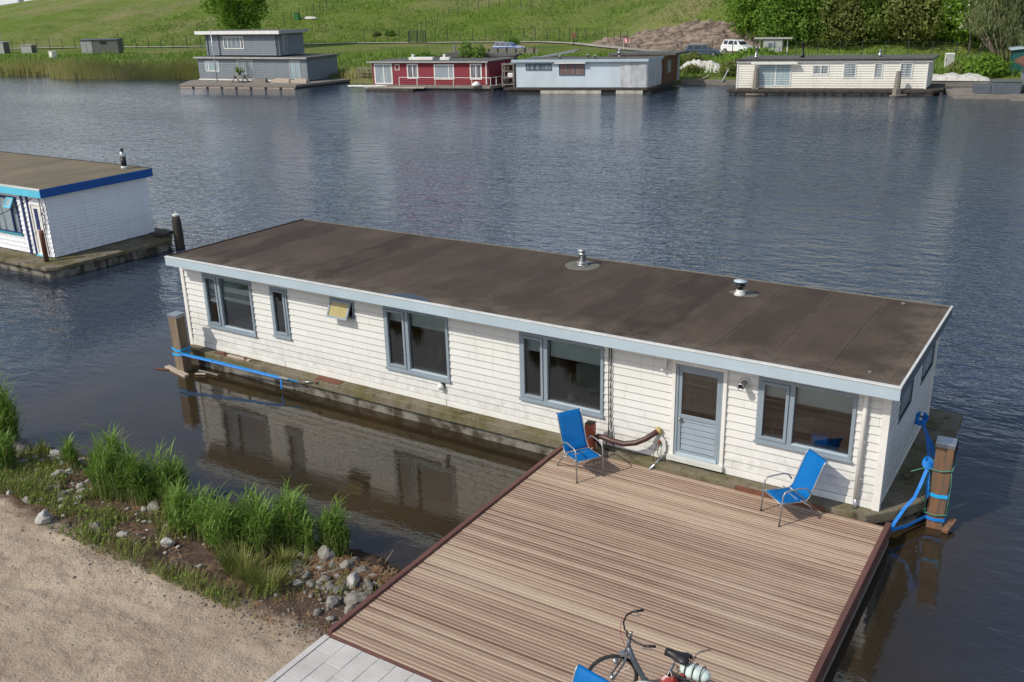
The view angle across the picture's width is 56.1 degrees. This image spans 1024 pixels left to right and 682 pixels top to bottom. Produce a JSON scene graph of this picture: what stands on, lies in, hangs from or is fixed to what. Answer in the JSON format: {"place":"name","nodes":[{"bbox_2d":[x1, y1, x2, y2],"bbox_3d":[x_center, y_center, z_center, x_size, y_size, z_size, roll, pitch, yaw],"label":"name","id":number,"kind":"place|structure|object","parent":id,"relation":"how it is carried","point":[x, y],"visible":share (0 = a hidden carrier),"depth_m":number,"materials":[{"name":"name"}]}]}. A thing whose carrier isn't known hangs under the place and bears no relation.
{"place":"outdoors","nodes":[
{"label":"outdoors","id":0,"kind":"place"},
{"bbox_2d":[0,444,400,681],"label":"sandy bank","id":1,"kind":"structure","parent":0,"point":[118,600],"depth_m":14.59,"materials":[{"name":"sand"}]},
{"bbox_2d":[0,425,18,473],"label":"reed clump","id":2,"kind":"object","parent":1,"relation":"on","point":[7,449],"visible":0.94,"depth_m":19.21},
{"bbox_2d":[0,363,26,440],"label":"reed clump","id":3,"kind":"object","parent":1,"relation":"on","point":[8,412],"visible":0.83,"depth_m":20.31,"materials":[{"name":"plant"}]},
{"bbox_2d":[13,438,31,454],"bbox_3d":[-10.476,2.278,20.422,0.468,0.355,0.526,-13,23,-29],"label":"rock","id":4,"kind":"object","parent":1,"relation":"on","point":[23,444],"visible":0.54,"depth_m":20.35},
{"bbox_2d":[35,509,53,524],"bbox_3d":[-8.374,3.177,17.177,0.282,0.277,0.279,-4,20,-6],"label":"rock","id":5,"kind":"object","parent":1,"relation":"on","point":[44,516],"visible":1,"depth_m":17.11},
{"bbox_2d":[54,431,82,470],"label":"reed clump","id":6,"kind":"object","parent":1,"relation":"on","point":[70,457],"visible":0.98,"depth_m":19.35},
{"bbox_2d":[13,460,186,554],"bbox_3d":[-8.508,2.949,18.333,6.976,0.266,1.240,11,23,30],"label":"rubble","id":7,"kind":"object","parent":1,"relation":"on","point":[150,521],"visible":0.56,"depth_m":17.29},
{"bbox_2d":[79,421,135,502],"bbox_3d":[-7.610,2.233,18.146,1.282,1.676,1.178,11,23,30],"label":"reed clump","id":8,"kind":"object","parent":1,"relation":"on","point":[101,469],"visible":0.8,"depth_m":18.08,"materials":[{"name":"plant"}]},
{"bbox_2d":[110,437,160,506],"bbox_3d":[-7.029,2.419,17.928,0.932,1.374,0.842,11,23,30],"label":"reed clump","id":9,"kind":"object","parent":1,"relation":"on","point":[135,479],"visible":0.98,"depth_m":17.88,"materials":[{"name":"plant"}]},
{"bbox_2d":[13,439,317,573],"bbox_3d":[-7.297,3.034,18.215,8.710,0.323,1.939,11,23,30],"label":"rubble","id":10,"kind":"object","parent":1,"relation":"on","point":[82,488],"visible":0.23,"depth_m":18.55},
{"bbox_2d":[144,436,193,505],"bbox_3d":[-6.430,2.474,17.989,0.939,1.338,0.946,-14,24,-31],"label":"reed clump","id":11,"kind":"object","parent":1,"relation":"on","point":[173,471],"visible":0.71,"depth_m":17.89,"materials":[{"name":"plant"}]},
{"bbox_2d":[21,510,327,645],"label":"soil crumbs","id":12,"kind":"object","parent":1,"relation":"on","point":[182,581],"visible":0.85,"depth_m":15.53,"materials":[{"name":"soil"}]},
{"bbox_2d":[0,447,361,642],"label":"dead stalk litter","id":13,"kind":"object","parent":1,"relation":"on","point":[263,617],"visible":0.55,"depth_m":15.72,"materials":[{"name":"plant"}]},
{"bbox_2d":[37,517,337,651],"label":"pebbles","id":14,"kind":"object","parent":1,"relation":"on","point":[270,607],"visible":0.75,"depth_m":14.80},
{"bbox_2d":[158,476,217,540],"bbox_3d":[-5.704,2.861,16.836,1.209,1.089,0.988,11,23,30],"label":"reed clump","id":15,"kind":"object","parent":1,"relation":"on","point":[181,508],"visible":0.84,"depth_m":16.73,"materials":[{"name":"plant"}]},
{"bbox_2d":[0,441,393,628],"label":"weeds","id":16,"kind":"object","parent":1,"relation":"on","point":[104,512],"visible":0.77,"depth_m":16.85,"materials":[{"name":"green plant"}]},
{"bbox_2d":[188,479,247,555],"bbox_3d":[-4.991,2.982,16.334,0.867,1.326,1.136,-17,25,-37],"label":"reed clump","id":17,"kind":"object","parent":1,"relation":"on","point":[216,527],"visible":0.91,"depth_m":16.24,"materials":[{"name":"plant"}]},
{"bbox_2d":[210,538,270,579],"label":"reed clump","id":18,"kind":"object","parent":1,"relation":"on","point":[227,563],"visible":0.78,"depth_m":15.75,"materials":[{"name":"green plant"}]},
{"bbox_2d":[226,482,285,559],"bbox_3d":[-4.361,3.055,16.278,1.378,1.264,1.022,11,23,30],"label":"reed clump","id":19,"kind":"object","parent":1,"relation":"on","point":[255,527],"visible":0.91,"depth_m":16.20,"materials":[{"name":"plant"}]},
{"bbox_2d":[229,561,296,596],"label":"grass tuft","id":20,"kind":"object","parent":1,"relation":"on","point":[264,575],"visible":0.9,"depth_m":15.24,"materials":[{"name":"green plant"}]},
{"bbox_2d":[259,543,300,567],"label":"reed clump","id":21,"kind":"object","parent":1,"relation":"on","point":[282,556],"visible":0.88,"depth_m":15.96,"materials":[{"name":"green plant"}]},
{"bbox_2d":[269,474,315,555],"bbox_3d":[-3.807,2.938,16.414,0.932,1.434,1.072,-9,21,-19],"label":"reed clump","id":22,"kind":"object","parent":1,"relation":"on","point":[288,509],"visible":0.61,"depth_m":16.28,"materials":[{"name":"plant"}]},
{"bbox_2d":[293,506,317,556],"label":"reed clump","id":23,"kind":"object","parent":1,"relation":"on","point":[307,539],"visible":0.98,"depth_m":16.17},
{"bbox_2d":[243,555,393,620],"bbox_3d":[-2.927,3.866,15.517,2.140,0.344,2.210,11,23,30],"label":"rubble","id":24,"kind":"object","parent":1,"relation":"on","point":[317,612],"visible":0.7,"depth_m":15.45,"materials":[{"name":"stone"}]},
{"bbox_2d":[317,545,335,560],"bbox_3d":[-3.147,3.594,16.200,0.271,0.318,0.338,-18,26,-38],"label":"rock","id":25,"kind":"object","parent":1,"relation":"on","point":[327,553],"visible":0.86,"depth_m":16.10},
{"bbox_2d":[309,492,354,558],"bbox_3d":[-3.018,3.104,16.258,0.853,1.233,0.818,11,23,30],"label":"reed clump","id":26,"kind":"object","parent":1,"relation":"on","point":[334,535],"visible":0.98,"depth_m":16.20,"materials":[{"name":"plant"}]},
{"bbox_2d":[294,549,397,587],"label":"dead stalk litter","id":27,"kind":"object","parent":1,"relation":"on","point":[347,569],"visible":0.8,"depth_m":15.80,"materials":[{"name":"plant"}]},
{"bbox_2d":[343,591,369,606],"bbox_3d":[-2.404,4.036,14.959,0.472,0.245,0.381,-3,20,-4],"label":"rock","id":28,"kind":"object","parent":1,"relation":"on","point":[355,598],"visible":0.57,"depth_m":14.86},
{"bbox_2d":[10,41,981,56],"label":"path","id":29,"kind":"structure","parent":0,"point":[616,47],"depth_m":156.28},
{"bbox_2d":[0,0,1020,84],"bbox_3d":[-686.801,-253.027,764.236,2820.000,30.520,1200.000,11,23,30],"label":"hillside","id":30,"kind":"structure","parent":0,"point":[67,22],"depth_m":178.54,"materials":[{"name":"plant"}]},
{"bbox_2d":[0,53,200,79],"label":"reed fringe","id":31,"kind":"object","parent":30,"relation":"on","point":[71,69],"visible":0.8,"depth_m":119.06,"materials":[{"name":"plant"}]},
{"bbox_2d":[79,38,123,53],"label":"utility shed","id":32,"kind":"structure","parent":30,"relation":"on","point":[99,46],"depth_m":153.47,"materials":[{"name":"stone"}]},
{"bbox_2d":[199,0,269,29],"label":"broadleaf tree","id":33,"kind":"object","parent":30,"relation":"on","point":[230,14],"visible":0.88,"depth_m":154.83,"materials":[{"name":"green plant"}]},
{"bbox_2d":[328,65,372,78],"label":"reed fringe","id":34,"kind":"object","parent":30,"relation":"on","point":[349,74],"visible":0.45,"depth_m":105.35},
{"bbox_2d":[435,45,521,74],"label":"shrub","id":35,"kind":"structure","parent":30,"relation":"on","point":[455,54],"depth_m":98.88,"materials":[{"name":"plant"}]},
{"bbox_2d":[363,28,627,41],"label":"wire fence","id":36,"kind":"object","parent":30,"relation":"on","point":[447,33],"visible":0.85,"depth_m":161.96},
{"bbox_2d":[0,47,1020,76],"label":"tall grass","id":37,"kind":"structure","parent":30,"relation":"on","point":[936,69],"depth_m":124.82,"materials":[{"name":"plant"}]},
{"bbox_2d":[488,47,537,54],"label":"board fence","id":38,"kind":"object","parent":30,"relation":"on","point":[518,50],"visible":0.5,"depth_m":127.63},
{"bbox_2d":[590,19,762,51],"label":"bare earth bank","id":39,"kind":"structure","parent":30,"relation":"on","point":[682,36],"depth_m":131.53,"materials":[{"name":"soil"}]},
{"bbox_2d":[684,44,721,56],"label":"parked car","id":40,"kind":"object","parent":30,"relation":"on","point":[703,49],"visible":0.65,"depth_m":113.81,"materials":[{"name":"blue metal"}]},
{"bbox_2d":[715,59,736,76],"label":"bush","id":41,"kind":"object","parent":30,"relation":"on","point":[731,65],"visible":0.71,"depth_m":94.25,"materials":[{"name":"green plant"}]},
{"bbox_2d":[721,39,752,52],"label":"parked car","id":42,"kind":"object","parent":30,"relation":"on","point":[739,44],"visible":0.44,"depth_m":118.06,"materials":[{"name":"white paint"}]},
{"bbox_2d":[724,0,778,38],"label":"broadleaf tree","id":43,"kind":"object","parent":30,"relation":"on","point":[744,10],"visible":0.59,"depth_m":123.98,"materials":[{"name":"green plant"}]},
{"bbox_2d":[737,46,784,58],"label":"bush","id":44,"kind":"object","parent":30,"relation":"on","point":[764,51],"visible":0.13,"depth_m":96.06,"materials":[{"name":"green plant"}]},
{"bbox_2d":[754,37,793,51],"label":"site cabin","id":45,"kind":"object","parent":30,"relation":"on","point":[769,42],"visible":0.76,"depth_m":113.02,"materials":[{"name":"white paint"}]},
{"bbox_2d":[751,0,816,45],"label":"broadleaf tree","id":46,"kind":"object","parent":30,"relation":"on","point":[783,20],"visible":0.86,"depth_m":119.95,"materials":[{"name":"green plant"}]},
{"bbox_2d":[793,0,841,44],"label":"broadleaf tree","id":47,"kind":"object","parent":30,"relation":"on","point":[805,22],"visible":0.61,"depth_m":117.81,"materials":[{"name":"green plant"}]},
{"bbox_2d":[681,79,989,85],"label":"bank revetment","id":48,"kind":"object","parent":30,"relation":"on","point":[733,82],"visible":0.39,"depth_m":92.15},
{"bbox_2d":[807,0,881,49],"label":"broadleaf tree","id":49,"kind":"object","parent":30,"relation":"on","point":[847,14],"visible":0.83,"depth_m":115.79,"materials":[{"name":"green plant"}]},
{"bbox_2d":[712,41,1005,57],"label":"wire fence","id":50,"kind":"object","parent":30,"relation":"on","point":[732,46],"visible":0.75,"depth_m":108.70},
{"bbox_2d":[852,0,907,43],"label":"broadleaf tree","id":51,"kind":"object","parent":30,"relation":"on","point":[873,4],"visible":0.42,"depth_m":114.57,"materials":[{"name":"green plant"}]},
{"bbox_2d":[864,0,948,46],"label":"broadleaf tree","id":52,"kind":"object","parent":30,"relation":"on","point":[911,24],"visible":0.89,"depth_m":111.66,"materials":[{"name":"green plant"}]},
{"bbox_2d":[903,0,954,40],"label":"broadleaf tree","id":53,"kind":"object","parent":30,"relation":"on","point":[949,28],"visible":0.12,"depth_m":111.50,"materials":[{"name":"green plant"}]},
{"bbox_2d":[932,72,989,80],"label":"sheeted heap","id":54,"kind":"object","parent":30,"relation":"on","point":[952,76],"visible":0.82,"depth_m":86.31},
{"bbox_2d":[928,0,998,45],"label":"broadleaf tree","id":55,"kind":"object","parent":30,"relation":"on","point":[959,36],"visible":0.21,"depth_m":109.95,"materials":[{"name":"green plant"}]},
{"bbox_2d":[942,0,987,54],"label":"hawthorn","id":56,"kind":"object","parent":30,"relation":"on","point":[961,6],"visible":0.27,"depth_m":106.95,"materials":[{"name":"green plant"}]},
{"bbox_2d":[957,53,1013,77],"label":"bush","id":57,"kind":"object","parent":30,"relation":"on","point":[984,64],"visible":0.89,"depth_m":87.04,"materials":[{"name":"green plant"}]},
{"bbox_2d":[961,0,1023,65],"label":"willow","id":58,"kind":"object","parent":30,"relation":"on","point":[1007,14],"visible":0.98,"depth_m":90.06,"materials":[{"name":"green plant"}]},
{"bbox_2d":[1008,45,1023,72],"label":"green shed","id":59,"kind":"structure","parent":30,"relation":"on","point":[1017,52],"depth_m":87.98,"materials":[{"name":"blue paint"}]},
{"bbox_2d":[0,75,1023,681],"bbox_3d":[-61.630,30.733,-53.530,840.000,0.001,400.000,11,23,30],"label":"water","id":60,"kind":"structure","parent":0,"point":[910,197],"depth_m":37.10,"materials":[{"name":"liquid"}]},
{"bbox_2d":[0,148,172,277],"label":"houseboat","id":61,"kind":"object","parent":60,"relation":"on","point":[84,215],"visible":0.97,"depth_m":35.30,"materials":[{"name":"white"}]},
{"bbox_2d":[0,195,23,235],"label":"window","id":62,"kind":"structure","parent":61,"relation":"in","point":[10,222],"depth_m":35.11,"materials":[{"name":"blue paint"}]},
{"bbox_2d":[172,212,184,248],"bbox_3d":[-12.823,-3.590,37.133,0.380,2.975,0.361,11,23,30],"label":"mooring pile","id":63,"kind":"object","parent":60,"relation":"in","point":[178,233],"visible":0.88,"depth_m":36.78,"materials":[{"name":"brown wood"}]},
{"bbox_2d":[167,311,191,371],"bbox_3d":[-8.478,0.688,24.834,0.314,2.964,0.314,9,23,27],"label":"mooring pile","id":64,"kind":"object","parent":60,"relation":"in","point":[178,328],"visible":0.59,"depth_m":24.45,"materials":[{"name":"wood"}]},
{"bbox_2d":[179,28,348,88],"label":"houseboat","id":65,"kind":"object","parent":60,"relation":"on","point":[270,54],"visible":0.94,"depth_m":105.40,"materials":[{"name":"grey"}]},
{"bbox_2d":[222,36,243,48],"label":"window","id":66,"kind":"structure","parent":65,"relation":"in","point":[227,40],"depth_m":106.35,"materials":[{"name":"glass"}]},
{"bbox_2d":[236,60,254,78],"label":"glass door","id":67,"kind":"structure","parent":65,"relation":"in","point":[249,71],"depth_m":106.11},
{"bbox_2d":[289,60,301,78],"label":"glass door","id":68,"kind":"structure","parent":65,"relation":"in","point":[294,65],"depth_m":103.43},
{"bbox_2d":[364,87,425,91],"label":"landing stage","id":69,"kind":"object","parent":60,"relation":"on","point":[397,89],"visible":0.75,"depth_m":94.53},
{"bbox_2d":[366,58,513,90],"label":"houseboat","id":70,"kind":"object","parent":60,"relation":"on","point":[457,74],"visible":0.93,"depth_m":94.51,"materials":[{"name":"red"}]},
{"bbox_2d":[374,63,392,83],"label":"glass door","id":71,"kind":"structure","parent":70,"relation":"in","point":[383,75],"depth_m":96.23,"materials":[{"name":"white paint"}]},
{"bbox_2d":[433,64,454,79],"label":"window","id":72,"kind":"structure","parent":70,"relation":"in","point":[438,72],"depth_m":94.20,"materials":[{"name":"white paint"}]},
{"bbox_2d":[164,219,962,527],"bbox_3d":[0.317,0.033,22.322,18.180,3.895,5.440,11,23,30],"label":"houseboat","id":73,"kind":"object","parent":60,"relation":"on","point":[709,375],"visible":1,"depth_m":19.84,"materials":[{"name":"beige"}]},
{"bbox_2d":[201,272,256,337],"bbox_3d":[-7.035,-0.957,24.198,1.770,1.440,0.355,11,23,30],"label":"window","id":74,"kind":"structure","parent":73,"relation":"in","point":[235,290],"depth_m":24.17,"materials":[{"name":"blue paint"}]},
{"bbox_2d":[172,345,317,389],"bbox_3d":[-6.652,0.723,23.757,4.554,0.610,0.349,10,23,28],"label":"rope","id":75,"kind":"object","parent":73,"relation":"attached to","point":[230,365],"visible":0.97,"depth_m":23.87,"materials":[{"name":"fabric"}]},
{"bbox_2d":[234,300,285,330],"bbox_3d":[-6.046,-0.519,25.467,1.800,0.580,2.000,11,23,30],"label":"bed","id":76,"kind":"object","parent":73,"relation":"in","point":[247,321],"visible":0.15,"depth_m":25.11,"materials":[{"name":"white paint"}]},
{"bbox_2d":[268,286,290,340],"bbox_3d":[-5.525,-0.717,23.275,0.600,1.290,0.355,11,23,30],"label":"window","id":77,"kind":"structure","parent":73,"relation":"in","point":[284,334],"depth_m":23.17,"materials":[{"name":"blue paint"}]},
{"bbox_2d":[326,297,354,320],"bbox_3d":[-3.925,-0.739,21.954,0.720,0.440,0.349,11,23,30],"label":"window","id":78,"kind":"structure","parent":73,"relation":"in","point":[338,308],"depth_m":21.89,"materials":[{"name":"glass"}]},
{"bbox_2d":[382,305,450,382],"bbox_3d":[-2.036,0.018,21.209,1.800,1.500,0.355,11,23,30],"label":"window","id":79,"kind":"structure","parent":73,"relation":"in","point":[429,321],"depth_m":21.19,"materials":[{"name":"grey paint"}]},
{"bbox_2d":[415,346,445,369],"bbox_3d":[-1.777,0.653,21.696,0.818,0.940,0.904,11,23,30],"label":"houseplant","id":80,"kind":"object","parent":73,"relation":"on","point":[435,365],"visible":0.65,"depth_m":21.72,"materials":[{"name":"green plant"}]},
{"bbox_2d":[519,331,603,418],"bbox_3d":[1.045,0.622,19.367,1.960,1.500,0.355,11,23,30],"label":"window","id":81,"kind":"structure","parent":73,"relation":"in","point":[560,348],"depth_m":19.33,"materials":[{"name":"grey paint"}]},
{"bbox_2d":[567,362,599,405],"bbox_3d":[1.731,1.047,20.014,1.100,0.965,1.062,1,20,7],"label":"curtain","id":82,"kind":"object","parent":73,"relation":"on","point":[584,387],"visible":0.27,"depth_m":20.21,"materials":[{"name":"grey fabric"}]},
{"bbox_2d":[648,436,665,469],"bbox_3d":[2.764,2.147,18.402,0.415,0.624,0.217,-9,21,-20],"label":"hose","id":83,"kind":"object","parent":73,"relation":"attached to","point":[661,442],"visible":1,"depth_m":18.43,"materials":[{"name":"metal"}]},
{"bbox_2d":[676,366,720,463],"bbox_3d":[3.467,1.378,17.876,0.802,1.806,0.146,11,23,30],"label":"door","id":84,"kind":"structure","parent":73,"relation":"in","point":[697,437],"depth_m":17.91,"materials":[{"name":"grey paint"}]},
{"bbox_2d":[753,376,857,463],"bbox_3d":[5.173,1.321,16.858,1.740,1.270,0.355,11,23,30],"label":"window","id":85,"kind":"structure","parent":73,"relation":"in","point":[814,396],"depth_m":16.80,"materials":[{"name":"grey paint"}]},
{"bbox_2d":[811,430,830,444],"bbox_3d":[5.486,1.726,17.077,0.300,0.180,0.180,11,23,30],"label":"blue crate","id":86,"kind":"object","parent":73,"relation":"on","point":[820,437],"visible":1,"depth_m":17.02,"materials":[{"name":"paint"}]},
{"bbox_2d":[898,379,913,423],"bbox_3d":[7.100,0.964,17.293,0.035,0.730,1.140,11,23,30],"label":"window","id":87,"kind":"structure","parent":73,"relation":"in","point":[907,397],"depth_m":17.40,"materials":[{"name":"glass"}]},
{"bbox_2d":[891,411,949,531],"bbox_3d":[7.565,2.286,17.438,0.843,1.165,3.320,9,22,26],"label":"mooring strap","id":88,"kind":"object","parent":73,"relation":"attached to","point":[927,462],"visible":0.95,"depth_m":16.62,"materials":[{"name":"fabric"}]},
{"bbox_2d":[920,343,935,385],"bbox_3d":[8.215,0.331,18.950,0.035,0.730,1.250,11,23,30],"label":"window","id":89,"kind":"structure","parent":73,"relation":"in","point":[930,357],"depth_m":19.03,"materials":[{"name":"glass"}]},
{"bbox_2d":[584,420,595,451],"bbox_3d":[1.554,2.488,19.103,0.174,1.912,0.174,10,23,28],"label":"bollard post","id":90,"kind":"object","parent":60,"relation":"in","point":[590,427],"visible":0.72,"depth_m":18.79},
{"bbox_2d":[594,427,662,451],"bbox_3d":[2.227,1.930,18.622,1.365,0.682,0.298,5,21,18],"label":"supply hose","id":91,"kind":"object","parent":90,"relation":"attached to","point":[647,437],"visible":0.94,"depth_m":18.52,"materials":[{"name":"rubber"}]},
{"bbox_2d":[504,49,688,93],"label":"houseboat","id":92,"kind":"object","parent":60,"relation":"on","point":[629,72],"visible":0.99,"depth_m":88.43,"materials":[{"name":"white paint"}]},
{"bbox_2d":[559,64,584,74],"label":"window","id":93,"kind":"structure","parent":92,"relation":"in","point":[564,69],"depth_m":88.23,"materials":[{"name":"glass"}]},
{"bbox_2d":[327,444,891,681],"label":"deck","id":94,"kind":"structure","parent":60,"relation":"in","point":[546,569],"depth_m":14.85,"materials":[{"name":"red wood"}]},
{"bbox_2d":[555,408,603,482],"bbox_3d":[1.274,1.976,18.263,0.604,1.079,0.908,-10,22,-23],"label":"garden chair","id":95,"kind":"object","parent":94,"relation":"on","point":[572,429],"visible":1,"depth_m":18.38,"materials":[{"name":"blue metal"}]},
{"bbox_2d":[572,663,609,681],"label":"garden chair","id":96,"kind":"object","parent":94,"relation":"on","point":[582,673],"visible":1,"depth_m":11.44,"materials":[{"name":"blue fabric"}]},
{"bbox_2d":[588,609,714,681],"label":"bicycle","id":97,"kind":"object","parent":94,"relation":"on","point":[680,657],"visible":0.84,"depth_m":12.20,"materials":[{"name":"metal"}]},
{"bbox_2d":[680,660,710,681],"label":"luggage bundle","id":98,"kind":"object","parent":97,"relation":"attached to","point":[695,672],"visible":0.94,"depth_m":11.62,"materials":[{"name":"fabric"}]},
{"bbox_2d":[760,448,828,526],"bbox_3d":[4.856,2.514,16.537,0.908,1.079,0.604,-8,21,-17],"label":"garden chair","id":99,"kind":"object","parent":94,"relation":"on","point":[808,474],"visible":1,"depth_m":16.54,"materials":[{"name":"blue metal"}]},
{"bbox_2d":[726,42,944,95],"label":"houseboat","id":100,"kind":"object","parent":60,"relation":"on","point":[802,74],"visible":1,"depth_m":82.09,"materials":[{"name":"white"}]},
{"bbox_2d":[758,64,791,85],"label":"window","id":101,"kind":"structure","parent":100,"relation":"in","point":[763,68],"depth_m":83.33,"materials":[{"name":"glass"}]},
{"bbox_2d":[925,435,956,529],"bbox_3d":[7.459,3.129,16.918,0.314,3.044,0.314,9,23,27],"label":"mooring pile","id":102,"kind":"object","parent":60,"relation":"in","point":[944,457],"visible":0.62,"depth_m":16.51,"materials":[{"name":"wood"}]},
{"bbox_2d":[911,459,956,515],"bbox_3d":[7.292,2.528,16.714,0.659,0.985,0.524,11,23,30],"label":"green rope","id":103,"kind":"object","parent":102,"relation":"attached to","point":[955,461],"visible":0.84,"depth_m":16.59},
{"bbox_2d":[943,88,1008,98],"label":"floating platform","id":104,"kind":"structure","parent":60,"relation":"on","point":[961,93],"depth_m":77.06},
{"bbox_2d":[972,79,1022,93],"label":"covered crate","id":105,"kind":"object","parent":104,"relation":"on","point":[1003,86],"visible":1,"depth_m":76.32,"materials":[{"name":"plastic"}]},
{"bbox_2d":[1009,55,1023,100],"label":"houseboat","id":106,"kind":"object","parent":60,"relation":"on","point":[1020,96],"visible":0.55,"depth_m":76.26,"materials":[{"name":"grey"}]},
{"bbox_2d":[770,410,825,434],"bbox_3d":[5.491,1.866,18.176,1.100,0.748,0.820,7,22,23],"label":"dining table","id":107,"kind":"object","parent":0,"point":[808,423],"visible":0.6,"depth_m":18.02,"materials":[{"name":"brown wood"}]},
{"bbox_2d":[825,409,851,449],"bbox_3d":[5.864,1.909,17.294,0.561,1.234,0.643,3,21,12],"label":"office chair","id":108,"kind":"object","parent":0,"point":[838,425],"visible":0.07,"depth_m":17.36,"materials":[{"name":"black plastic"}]},
{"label":"ground under paving","id":109,"kind":"structure","parent":0,"visible":0},
{"bbox_2d":[265,634,329,681],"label":"paving kerb","id":110,"kind":"structure","parent":109,"relation":"on","point":[276,676],"depth_m":13.40,"materials":[{"name":"concrete"}]},
{"bbox_2d":[276,638,432,681],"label":"paving","id":111,"kind":"structure","parent":109,"relation":"on","point":[331,660],"depth_m":13.19,"materials":[{"name":"concrete"}]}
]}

